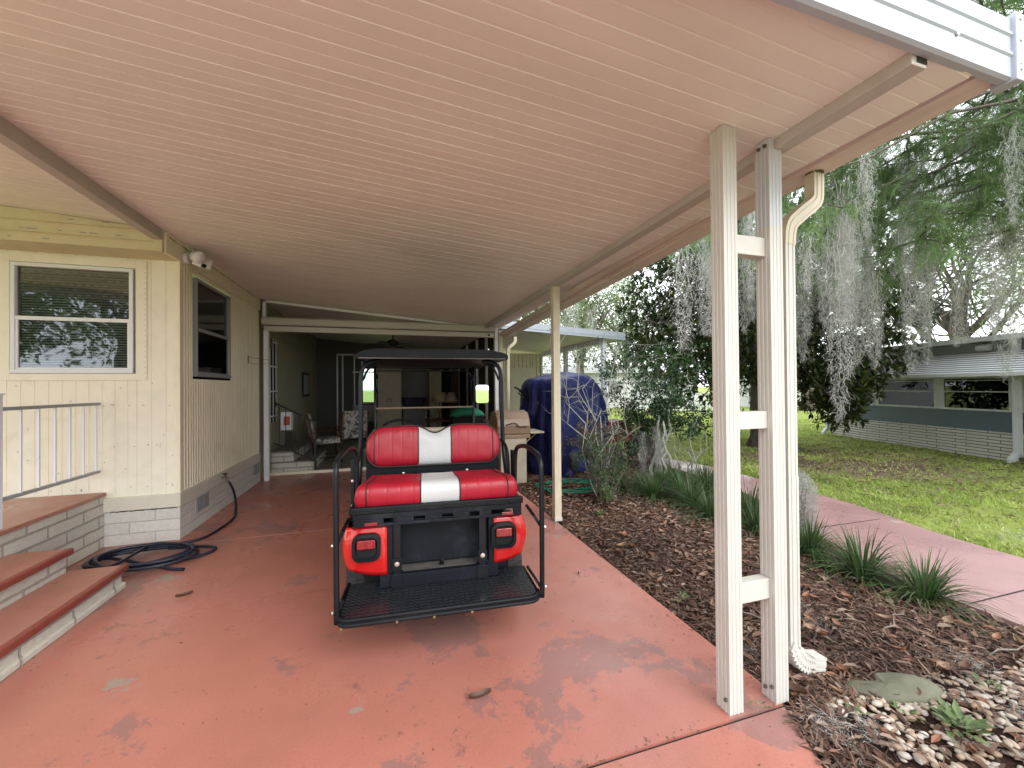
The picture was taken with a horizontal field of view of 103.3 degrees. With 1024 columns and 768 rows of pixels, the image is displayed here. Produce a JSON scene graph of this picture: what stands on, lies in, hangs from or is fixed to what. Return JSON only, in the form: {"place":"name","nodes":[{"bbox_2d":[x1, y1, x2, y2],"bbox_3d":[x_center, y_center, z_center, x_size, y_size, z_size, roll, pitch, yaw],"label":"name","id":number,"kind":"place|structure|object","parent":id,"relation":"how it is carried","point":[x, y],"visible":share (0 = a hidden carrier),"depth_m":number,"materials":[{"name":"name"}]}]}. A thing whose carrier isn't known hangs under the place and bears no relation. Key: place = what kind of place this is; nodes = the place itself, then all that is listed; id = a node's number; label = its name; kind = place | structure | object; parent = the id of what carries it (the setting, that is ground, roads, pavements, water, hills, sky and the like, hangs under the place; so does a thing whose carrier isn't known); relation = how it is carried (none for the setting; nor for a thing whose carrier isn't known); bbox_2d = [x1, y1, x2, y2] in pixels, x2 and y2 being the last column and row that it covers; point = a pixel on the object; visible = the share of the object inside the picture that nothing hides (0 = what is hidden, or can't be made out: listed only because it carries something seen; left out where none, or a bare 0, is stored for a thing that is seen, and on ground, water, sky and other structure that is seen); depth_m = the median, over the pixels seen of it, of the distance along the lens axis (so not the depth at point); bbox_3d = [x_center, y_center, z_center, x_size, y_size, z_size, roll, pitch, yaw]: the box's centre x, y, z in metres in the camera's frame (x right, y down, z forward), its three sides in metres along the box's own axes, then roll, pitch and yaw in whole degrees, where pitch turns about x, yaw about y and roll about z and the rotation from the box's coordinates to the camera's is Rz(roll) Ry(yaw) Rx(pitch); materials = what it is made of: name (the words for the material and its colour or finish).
{"place":"outdoors","nodes":[
{"label":"outdoors","id":0,"kind":"place"},
{"bbox_2d":[270,436,365,472],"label":"patio floor","id":1,"kind":"structure","parent":0,"point":[326,463],"depth_m":9.04,"materials":[{"name":"tile"}]},
{"bbox_2d":[271,440,326,472],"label":"room steps","id":2,"kind":"structure","parent":1,"relation":"on","point":[284,460],"depth_m":7.27,"materials":[{"name":"brick"}]},
{"bbox_2d":[302,412,342,461],"bbox_3d":[-3.862,1.072,8.255,0.681,0.995,0.575,0,-1,-32],"label":"armchair","id":3,"kind":"object","parent":1,"relation":"on","point":[336,439],"visible":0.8,"depth_m":8.09,"materials":[{"name":"grey wood"}]},
{"bbox_2d":[334,410,368,452],"bbox_3d":[-3.571,1.076,9.040,0.575,0.995,0.681,0,-1,-37],"label":"armchair","id":4,"kind":"object","parent":1,"relation":"on","point":[349,427],"visible":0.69,"depth_m":8.80,"materials":[{"name":"fabric"}]},
{"bbox_2d":[261,298,498,480],"bbox_3d":[-3.010,0.015,9.955,4.100,3.220,5.800,0,0,-17],"label":"screen room","id":5,"kind":"object","parent":1,"relation":"on","point":[339,364],"visible":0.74,"depth_m":7.72,"materials":[{"name":"paint"}]},
{"bbox_2d":[271,340,275,422],"bbox_3d":[-4.357,-0.054,7.376,0.007,1.500,0.500,0,0,-17],"label":"door panel","id":6,"kind":"structure","parent":5,"relation":"in","point":[273,340],"depth_m":7.37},
{"bbox_2d":[270,340,277,422],"bbox_3d":[-4.350,-0.064,7.383,0.017,1.520,0.570,0,0,-17],"label":"door","id":7,"kind":"structure","parent":5,"relation":"in","point":[275,342],"depth_m":7.38,"materials":[{"name":"metal"}]},
{"bbox_2d":[274,392,316,469],"bbox_3d":[-3.842,0.862,7.179,0.682,1.455,0.032,0,0,-17],"label":"iron railing","id":8,"kind":"object","parent":5,"relation":"on","point":[315,455],"visible":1,"depth_m":7.19,"materials":[{"name":"metal"}]},
{"bbox_2d":[336,354,373,432],"bbox_3d":[-4.554,0.312,12.370,1.465,2.450,0.050,0,0,-17],"label":"window frame","id":9,"kind":"structure","parent":5,"relation":"in","point":[342,355],"depth_m":12.19,"materials":[{"name":"metal"}]},
{"bbox_2d":[0,470,782,767],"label":"carport slab","id":10,"kind":"structure","parent":0,"point":[107,684],"depth_m":2.15,"materials":[{"name":"paint"}]},
{"bbox_2d":[0,493,128,682],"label":"entry steps","id":11,"kind":"structure","parent":10,"relation":"on","point":[46,599],"depth_m":2.85,"materials":[{"name":"paint"}]},
{"bbox_2d":[0,393,100,529],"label":"porch railing","id":12,"kind":"object","parent":11,"relation":"on","point":[39,486],"visible":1,"depth_m":3.22,"materials":[{"name":"metal"}]},
{"bbox_2d":[81,478,236,571],"bbox_3d":[-3.362,1.362,4.154,0.939,0.397,1.930,0,0,-17],"label":"garden hose","id":13,"kind":"object","parent":10,"relation":"on","point":[164,562],"visible":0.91,"depth_m":3.58,"materials":[{"name":"black rubber"}]},
{"bbox_2d":[331,348,545,630],"bbox_3d":[-0.643,0.626,3.436,1.193,1.826,2.633,0,0,-13],"label":"golf cart","id":14,"kind":"object","parent":10,"relation":"on","point":[433,527],"visible":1,"depth_m":2.52,"materials":[{"name":"red plastic"}]},
{"bbox_2d":[490,410,543,483],"bbox_3d":[-0.061,0.987,6.478,1.080,1.130,0.577,0,0,-17],"label":"barbecue grill","id":15,"kind":"object","parent":10,"relation":"on","point":[517,429],"visible":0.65,"depth_m":6.31,"materials":[{"name":"beige metal"}]},
{"bbox_2d":[550,286,561,521],"bbox_3d":[0.497,0.219,4.575,0.090,2.626,0.090,0,0,-17],"label":"carport post","id":16,"kind":"object","parent":10,"relation":"on","point":[556,405],"visible":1,"depth_m":4.54,"materials":[{"name":"metal"}]},
{"bbox_2d":[709,125,788,715],"bbox_3d":[1.124,0.158,1.927,0.349,2.695,0.082,0,0,-14],"label":"carport post","id":17,"kind":"object","parent":10,"relation":"on","point":[735,590],"visible":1,"depth_m":1.91,"materials":[{"name":"metal"}]},
{"bbox_2d":[0,0,1023,348],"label":"carport roof","id":18,"kind":"structure","parent":17,"relation":"on","point":[498,164],"depth_m":1.98,"materials":[{"name":"white metal"}]},
{"bbox_2d":[506,337,516,409],"bbox_3d":[0.001,0.325,7.792,0.204,2.472,0.050,0,0,-17],"label":"downspout","id":19,"kind":"object","parent":18,"relation":"attached to","point":[511,345],"visible":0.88,"depth_m":7.75,"materials":[{"name":"paint"}]},
{"bbox_2d":[782,169,826,674],"bbox_3d":[1.561,0.175,2.162,0.307,2.672,0.112,0,0,-17],"label":"downspout","id":20,"kind":"object","parent":18,"relation":"attached to","point":[806,661],"visible":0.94,"depth_m":2.12,"materials":[{"name":"paint"}]},
{"bbox_2d":[627,390,712,410],"bbox_3d":[10.231,1.004,24.615,6.320,1.300,0.120,-1,0,3],"label":"picket fence","id":21,"kind":"object","parent":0,"point":[646,406],"visible":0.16,"depth_m":24.58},
{"bbox_2d":[363,387,1023,557],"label":"ground","id":22,"kind":"structure","parent":0,"point":[368,395],"depth_m":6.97,"materials":[{"name":"plant"}]},
{"bbox_2d":[0,205,316,546],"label":"mobile home","id":23,"kind":"object","parent":22,"relation":"on","point":[155,348],"visible":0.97,"depth_m":4.01,"materials":[{"name":"beige paint"}]},
{"bbox_2d":[9,261,135,372],"bbox_3d":[-4.161,-0.613,3.872,0.914,1.024,0.095,0,0,-17],"label":"window","id":24,"kind":"structure","parent":23,"relation":"in","point":[15,319],"depth_m":3.87,"materials":[{"name":"metal"}]},
{"bbox_2d":[183,251,212,270],"bbox_3d":[-3.264,-1.273,4.206,0.219,0.161,0.370,0,0,-17],"label":"outdoor floodlight","id":25,"kind":"object","parent":23,"relation":"attached to","point":[199,259],"visible":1,"depth_m":4.14,"materials":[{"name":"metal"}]},
{"bbox_2d":[192,277,231,378],"bbox_3d":[-3.617,-0.620,4.910,0.060,1.084,1.004,0,0,-17],"label":"window","id":26,"kind":"structure","parent":23,"relation":"in","point":[211,308],"depth_m":4.85,"materials":[{"name":"glass"}]},
{"bbox_2d":[514,293,605,370],"bbox_3d":[1.073,-3.797,24.451,8.776,11.142,8.773,0,0,-17],"label":"oak tree","id":27,"kind":"object","parent":22,"relation":"on","point":[563,321],"visible":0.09,"depth_m":23.36,"materials":[{"name":"green plant"}]},
{"bbox_2d":[520,273,650,374],"bbox_3d":[4.644,-4.014,27.556,9.426,11.560,9.617,0,0,-17],"label":"oak tree","id":28,"kind":"object","parent":22,"relation":"on","point":[601,321],"visible":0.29,"depth_m":26.97,"materials":[{"name":"green plant"}]},
{"bbox_2d":[543,365,699,407],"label":"distant house","id":29,"kind":"structure","parent":22,"relation":"on","point":[590,372],"depth_m":28.96,"materials":[{"name":"metal"}]},
{"bbox_2d":[570,265,680,369],"bbox_3d":[8.858,-3.695,31.141,10.544,10.908,10.515,0,0,-17],"label":"oak tree","id":30,"kind":"object","parent":22,"relation":"on","point":[622,319],"visible":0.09,"depth_m":30.19,"materials":[{"name":"green plant"}]},
{"bbox_2d":[612,164,944,447],"bbox_3d":[6.251,-2.017,10.332,7.235,7.222,6.649,0,0,-17],"label":"magnolia tree","id":31,"kind":"object","parent":22,"relation":"on","point":[818,377],"visible":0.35,"depth_m":8.96,"materials":[{"name":"green plant"}]},
{"bbox_2d":[655,433,1023,526],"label":"magnolia litter","id":32,"kind":"object","parent":22,"relation":"on","point":[913,474],"visible":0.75,"depth_m":7.54,"materials":[{"name":"brown plant"}]},
{"bbox_2d":[660,0,1023,310],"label":"cypress tree","id":33,"kind":"object","parent":22,"relation":"on","point":[985,127],"visible":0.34,"depth_m":4.58,"materials":[{"name":"green plant"}]},
{"bbox_2d":[663,242,703,353],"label":"spanish moss","id":34,"kind":"object","parent":33,"relation":"hanging from","point":[686,295],"visible":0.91,"depth_m":4.43,"materials":[{"name":"plant"}]},
{"bbox_2d":[691,238,711,336],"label":"spanish moss","id":35,"kind":"object","parent":33,"relation":"hanging from","point":[703,301],"visible":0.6,"depth_m":5.11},
{"bbox_2d":[696,237,711,337],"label":"spanish moss","id":36,"kind":"object","parent":33,"relation":"hanging from","point":[708,322],"visible":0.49,"depth_m":4.91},
{"bbox_2d":[738,258,754,334],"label":"spanish moss","id":37,"kind":"object","parent":33,"relation":"hanging from","point":[740,303],"visible":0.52,"depth_m":5.21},
{"bbox_2d":[796,257,817,363],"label":"spanish moss","id":38,"kind":"object","parent":33,"relation":"hanging from","point":[804,323],"visible":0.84,"depth_m":5.50,"materials":[{"name":"plant"}]},
{"bbox_2d":[796,230,818,290],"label":"spanish moss","id":39,"kind":"object","parent":33,"relation":"hanging from","point":[809,251],"visible":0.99,"depth_m":3.95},
{"bbox_2d":[813,223,837,300],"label":"spanish moss","id":40,"kind":"object","parent":33,"relation":"hanging from","point":[822,293],"visible":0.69,"depth_m":4.95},
{"bbox_2d":[811,209,866,420],"bbox_3d":[3.576,-0.685,4.418,0.409,2.338,0.472,0,0,-20],"label":"spanish moss","id":41,"kind":"object","parent":33,"relation":"hanging from","point":[835,324],"visible":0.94,"depth_m":4.42,"materials":[{"name":"plant"}]},
{"bbox_2d":[823,180,859,309],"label":"spanish moss","id":42,"kind":"object","parent":33,"relation":"hanging from","point":[845,246],"visible":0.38,"depth_m":4.63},
{"bbox_2d":[827,175,860,321],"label":"spanish moss","id":43,"kind":"object","parent":33,"relation":"hanging from","point":[843,310],"visible":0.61,"depth_m":4.45,"materials":[{"name":"plant"}]},
{"bbox_2d":[834,202,858,283],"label":"spanish moss","id":44,"kind":"object","parent":33,"relation":"hanging from","point":[850,238],"visible":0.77,"depth_m":4.39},
{"bbox_2d":[830,197,869,319],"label":"spanish moss","id":45,"kind":"object","parent":33,"relation":"hanging from","point":[849,262],"visible":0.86,"depth_m":4.37,"materials":[{"name":"plant"}]},
{"bbox_2d":[833,254,867,381],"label":"spanish moss","id":46,"kind":"object","parent":33,"relation":"hanging from","point":[852,343],"visible":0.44,"depth_m":5.49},
{"bbox_2d":[844,238,874,367],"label":"spanish moss","id":47,"kind":"object","parent":33,"relation":"hanging from","point":[860,346],"visible":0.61,"depth_m":5.34,"materials":[{"name":"plant"}]},
{"bbox_2d":[851,223,880,309],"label":"spanish moss","id":48,"kind":"object","parent":33,"relation":"hanging from","point":[864,287],"visible":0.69,"depth_m":5.07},
{"bbox_2d":[850,157,884,242],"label":"spanish moss","id":49,"kind":"object","parent":33,"relation":"hanging from","point":[865,227],"visible":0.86,"depth_m":4.33,"materials":[{"name":"plant"}]},
{"bbox_2d":[853,221,884,358],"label":"spanish moss","id":50,"kind":"object","parent":33,"relation":"hanging from","point":[866,333],"visible":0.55,"depth_m":5.40,"materials":[{"name":"plant"}]},
{"bbox_2d":[856,251,888,368],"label":"spanish moss","id":51,"kind":"object","parent":33,"relation":"hanging from","point":[877,308],"visible":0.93,"depth_m":4.92,"materials":[{"name":"plant"}]},
{"bbox_2d":[892,180,919,290],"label":"spanish moss","id":52,"kind":"object","parent":33,"relation":"hanging from","point":[907,282],"visible":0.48,"depth_m":5.14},
{"bbox_2d":[890,230,924,335],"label":"spanish moss","id":53,"kind":"object","parent":33,"relation":"hanging from","point":[911,289],"visible":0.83,"depth_m":4.95,"materials":[{"name":"plant"}]},
{"bbox_2d":[896,258,926,374],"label":"spanish moss","id":54,"kind":"object","parent":33,"relation":"hanging from","point":[912,365],"visible":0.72,"depth_m":6.11,"materials":[{"name":"plant"}]},
{"bbox_2d":[897,170,939,280],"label":"spanish moss","id":55,"kind":"object","parent":33,"relation":"hanging from","point":[921,271],"visible":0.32,"depth_m":5.09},
{"bbox_2d":[914,277,939,364],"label":"spanish moss","id":56,"kind":"object","parent":33,"relation":"hanging from","point":[924,351],"visible":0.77,"depth_m":5.66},
{"bbox_2d":[914,268,941,342],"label":"spanish moss","id":57,"kind":"object","parent":33,"relation":"hanging from","point":[927,300],"visible":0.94,"depth_m":5.19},
{"bbox_2d":[947,275,963,346],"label":"spanish moss","id":58,"kind":"object","parent":33,"relation":"hanging from","point":[956,304],"visible":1,"depth_m":5.22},
{"bbox_2d":[950,254,976,346],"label":"spanish moss","id":59,"kind":"object","parent":33,"relation":"hanging from","point":[967,315],"visible":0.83,"depth_m":5.58,"materials":[{"name":"plant"}]},
{"bbox_2d":[954,177,997,294],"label":"spanish moss","id":60,"kind":"object","parent":33,"relation":"hanging from","point":[976,248],"visible":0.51,"depth_m":4.99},
{"bbox_2d":[954,183,998,259],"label":"spanish moss","id":61,"kind":"object","parent":33,"relation":"hanging from","point":[979,249],"visible":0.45,"depth_m":4.96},
{"bbox_2d":[970,213,1010,336],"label":"spanish moss","id":62,"kind":"object","parent":33,"relation":"hanging from","point":[995,258],"visible":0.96,"depth_m":4.45,"materials":[{"name":"plant"}]},
{"bbox_2d":[978,179,1012,328],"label":"spanish moss","id":63,"kind":"object","parent":33,"relation":"hanging from","point":[990,247],"visible":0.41,"depth_m":5.35,"materials":[{"name":"plant"}]},
{"bbox_2d":[980,207,1023,382],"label":"spanish moss","id":64,"kind":"object","parent":33,"relation":"hanging from","point":[1009,364],"visible":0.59,"depth_m":5.43,"materials":[{"name":"plant"}]},
{"bbox_2d":[992,230,1023,348],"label":"spanish moss","id":65,"kind":"object","parent":33,"relation":"hanging from","point":[1015,310],"visible":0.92,"depth_m":4.97,"materials":[{"name":"plant"}]},
{"bbox_2d":[995,117,1023,227],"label":"spanish moss","id":66,"kind":"object","parent":33,"relation":"hanging from","point":[1010,186],"visible":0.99,"depth_m":3.87,"materials":[{"name":"plant"}]},
{"bbox_2d":[821,332,1023,462],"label":"neighbour house","id":67,"kind":"structure","parent":22,"relation":"on","point":[962,399],"depth_m":8.88,"materials":[{"name":"brick"}]},
{"bbox_2d":[877,377,935,408],"bbox_3d":[9.838,0.209,10.146,0.050,0.730,1.520,-1,0,0],"label":"window","id":68,"kind":"structure","parent":67,"relation":"in","point":[907,392],"depth_m":10.00,"materials":[{"name":"grey glass"}]},
{"bbox_2d":[941,376,1011,411],"bbox_3d":[9.827,0.197,8.607,0.050,0.730,1.300,-1,0,0],"label":"window","id":69,"kind":"structure","parent":67,"relation":"in","point":[976,393],"depth_m":8.54,"materials":[{"name":"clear glass"}]},
{"bbox_2d":[858,190,1023,345],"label":"oak tree","id":70,"kind":"object","parent":22,"relation":"on","point":[973,328],"visible":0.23,"depth_m":14.62,"materials":[{"name":"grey plant"}]},
{"bbox_2d":[363,0,1023,389],"label":"sky","id":71,"kind":"structure","parent":0,"point":[368,383],"materials":[{"name":"white"}]},
{"bbox_2d":[594,707,822,767],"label":"driveway","id":72,"kind":"structure","parent":0,"point":[766,740],"depth_m":1.67,"materials":[{"name":"paint"}]},
{"bbox_2d":[588,706,786,767],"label":"joint filler","id":73,"kind":"object","parent":72,"relation":"on","point":[683,738],"visible":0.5,"depth_m":1.74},
{"bbox_2d":[517,459,1023,767],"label":"mulch bed","id":74,"kind":"object","parent":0,"point":[1009,761],"visible":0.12,"depth_m":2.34,"materials":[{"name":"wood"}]},
{"bbox_2d":[514,372,610,478],"bbox_3d":[0.923,0.683,7.424,1.730,1.814,1.270,0,-1,-42],"label":"covered vehicle","id":75,"kind":"object","parent":74,"relation":"on","point":[532,395],"visible":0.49,"depth_m":6.89,"materials":[{"name":"fabric"}]},
{"bbox_2d":[535,478,600,492],"bbox_3d":[0.863,1.494,5.946,1.008,0.042,0.792,0,0,-17],"label":"green hose","id":76,"kind":"object","parent":74,"relation":"on","point":[581,481],"visible":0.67,"depth_m":5.92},
{"bbox_2d":[538,314,666,496],"bbox_3d":[1.181,0.263,5.703,1.982,2.597,1.650,-1,0,25],"label":"bare shrub","id":77,"kind":"object","parent":74,"relation":"on","point":[586,429],"visible":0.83,"depth_m":5.63,"materials":[{"name":"brown plant"}]},
{"bbox_2d":[562,413,642,484],"bbox_3d":[1.291,1.005,6.122,1.107,1.112,0.881,-1,-1,42],"label":"dead shrub","id":78,"kind":"object","parent":74,"relation":"on","point":[593,432],"visible":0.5,"depth_m":6.02,"materials":[{"name":"brown plant"}]},
{"bbox_2d":[561,422,656,501],"bbox_3d":[1.288,1.004,5.260,1.038,1.098,1.078,0,0,-17],"label":"wispy shrub","id":79,"kind":"object","parent":74,"relation":"on","point":[602,471],"visible":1,"depth_m":5.24,"materials":[{"name":"green plant"}]},
{"bbox_2d":[600,460,641,492],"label":"grass clump","id":80,"kind":"object","parent":74,"relation":"on","point":[622,487],"visible":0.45,"depth_m":5.72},
{"bbox_2d":[607,418,654,460],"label":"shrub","id":81,"kind":"object","parent":74,"relation":"on","point":[630,441],"visible":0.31,"depth_m":8.34,"materials":[{"name":"green plant"}]},
{"bbox_2d":[566,330,711,467],"bbox_3d":[2.535,0.180,7.637,2.818,2.791,2.930,0,0,-17],"label":"leafy shrub","id":82,"kind":"object","parent":74,"relation":"on","point":[638,419],"visible":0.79,"depth_m":7.64,"materials":[{"name":"green plant"}]},
{"bbox_2d":[620,468,679,508],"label":"grass clump","id":83,"kind":"object","parent":74,"relation":"on","point":[652,490],"visible":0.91,"depth_m":5.34,"materials":[{"name":"plant"}]},
{"bbox_2d":[649,409,671,474],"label":"mossy stems","id":84,"kind":"object","parent":74,"relation":"on","point":[663,445],"visible":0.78,"depth_m":6.65,"materials":[{"name":"grey plant"}]},
{"bbox_2d":[635,461,694,495],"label":"grass clump","id":85,"kind":"object","parent":74,"relation":"on","point":[666,476],"visible":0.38,"depth_m":5.84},
{"bbox_2d":[646,462,712,504],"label":"grass clump","id":86,"kind":"object","parent":74,"relation":"on","point":[677,479],"visible":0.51,"depth_m":5.44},
{"bbox_2d":[647,473,713,520],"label":"grass clump","id":87,"kind":"object","parent":74,"relation":"on","point":[688,493],"visible":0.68,"depth_m":4.95,"materials":[{"name":"plant"}]},
{"bbox_2d":[628,367,750,477],"bbox_3d":[2.855,0.626,6.756,1.487,1.876,1.620,0,0,-17],"label":"leafy shrub","id":88,"kind":"object","parent":74,"relation":"on","point":[695,421],"visible":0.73,"depth_m":6.63,"materials":[{"name":"green plant"}]},
{"bbox_2d":[666,483,759,536],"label":"grass clump","id":89,"kind":"object","parent":74,"relation":"on","point":[710,509],"visible":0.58,"depth_m":4.53,"materials":[{"name":"plant"}]},
{"bbox_2d":[670,460,758,498],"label":"grass clump","id":90,"kind":"object","parent":74,"relation":"on","point":[709,478],"visible":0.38,"depth_m":5.53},
{"bbox_2d":[699,476,758,524],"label":"grass clump","id":91,"kind":"object","parent":74,"relation":"on","point":[750,498],"visible":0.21,"depth_m":4.43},
{"bbox_2d":[741,498,759,539],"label":"grass clump","id":92,"kind":"object","parent":74,"relation":"on","point":[753,517],"visible":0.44,"depth_m":4.12,"materials":[{"name":"plant"}]},
{"bbox_2d":[749,512,870,582],"bbox_3d":[2.758,1.330,3.622,1.172,0.473,1.084,0,-1,-33],"label":"grass clump","id":93,"kind":"object","parent":74,"relation":"on","point":[807,540],"visible":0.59,"depth_m":3.56,"materials":[{"name":"plant"}]},
{"bbox_2d":[798,469,823,532],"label":"moss covered shrub","id":94,"kind":"object","parent":74,"relation":"on","point":[803,505],"visible":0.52,"depth_m":3.94,"materials":[{"name":"grey plant"}]},
{"bbox_2d":[696,523,1023,764],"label":"moss wisps","id":95,"kind":"object","parent":74,"relation":"on","point":[837,721],"visible":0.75,"depth_m":1.81,"materials":[{"name":"plant"}]},
{"bbox_2d":[800,515,965,611],"bbox_3d":[2.704,1.328,3.180,1.109,0.492,1.144,0,0,-22],"label":"grass clump","id":96,"kind":"object","parent":74,"relation":"on","point":[852,560],"visible":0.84,"depth_m":3.13,"materials":[{"name":"plant"}]},
{"bbox_2d":[845,672,943,705],"bbox_3d":[1.832,1.483,1.971,0.447,0.074,0.186,-7,5,3],"label":"flat stone","id":97,"kind":"object","parent":74,"relation":"on","point":[890,686],"visible":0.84,"depth_m":1.94,"materials":[{"name":"stone"}]},
{"bbox_2d":[821,657,1023,767],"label":"river pebbles","id":98,"kind":"object","parent":74,"relation":"on","point":[910,734],"visible":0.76,"depth_m":1.79,"materials":[{"name":"stone"}]},
{"bbox_2d":[925,695,996,745],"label":"weed","id":99,"kind":"object","parent":98,"relation":"on","point":[945,710],"visible":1,"depth_m":1.73,"materials":[{"name":"green plant"}]},
{"bbox_2d":[833,538,1023,642],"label":"grass clump","id":100,"kind":"object","parent":74,"relation":"on","point":[928,585],"visible":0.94,"depth_m":2.80,"materials":[{"name":"plant"}]},
{"bbox_2d":[624,454,1023,628],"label":"garden path","id":101,"kind":"structure","parent":0,"point":[989,570],"depth_m":3.63,"materials":[{"name":"pink paint"}]},
{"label":"side carport floor","id":102,"kind":"structure","parent":0,"visible":0},
{"bbox_2d":[503,353,541,409],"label":"storage shed","id":103,"kind":"structure","parent":102,"relation":"on","point":[524,367],"depth_m":12.61,"materials":[{"name":"beige paint"}]},
{"bbox_2d":[511,367,532,409],"bbox_3d":[0.316,0.547,12.657,0.720,2.140,0.040,0,0,-17],"label":"door","id":104,"kind":"structure","parent":103,"relation":"in","point":[519,375],"depth_m":12.60,"materials":[{"name":"beige paint"}]},
{"bbox_2d":[498,321,624,409],"bbox_3d":[0.076,0.178,12.050,3.070,2.932,7.008,0,0,-17],"label":"side carport","id":105,"kind":"object","parent":102,"relation":"on","point":[531,340],"visible":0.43,"depth_m":9.41,"materials":[{"name":"white metal"}]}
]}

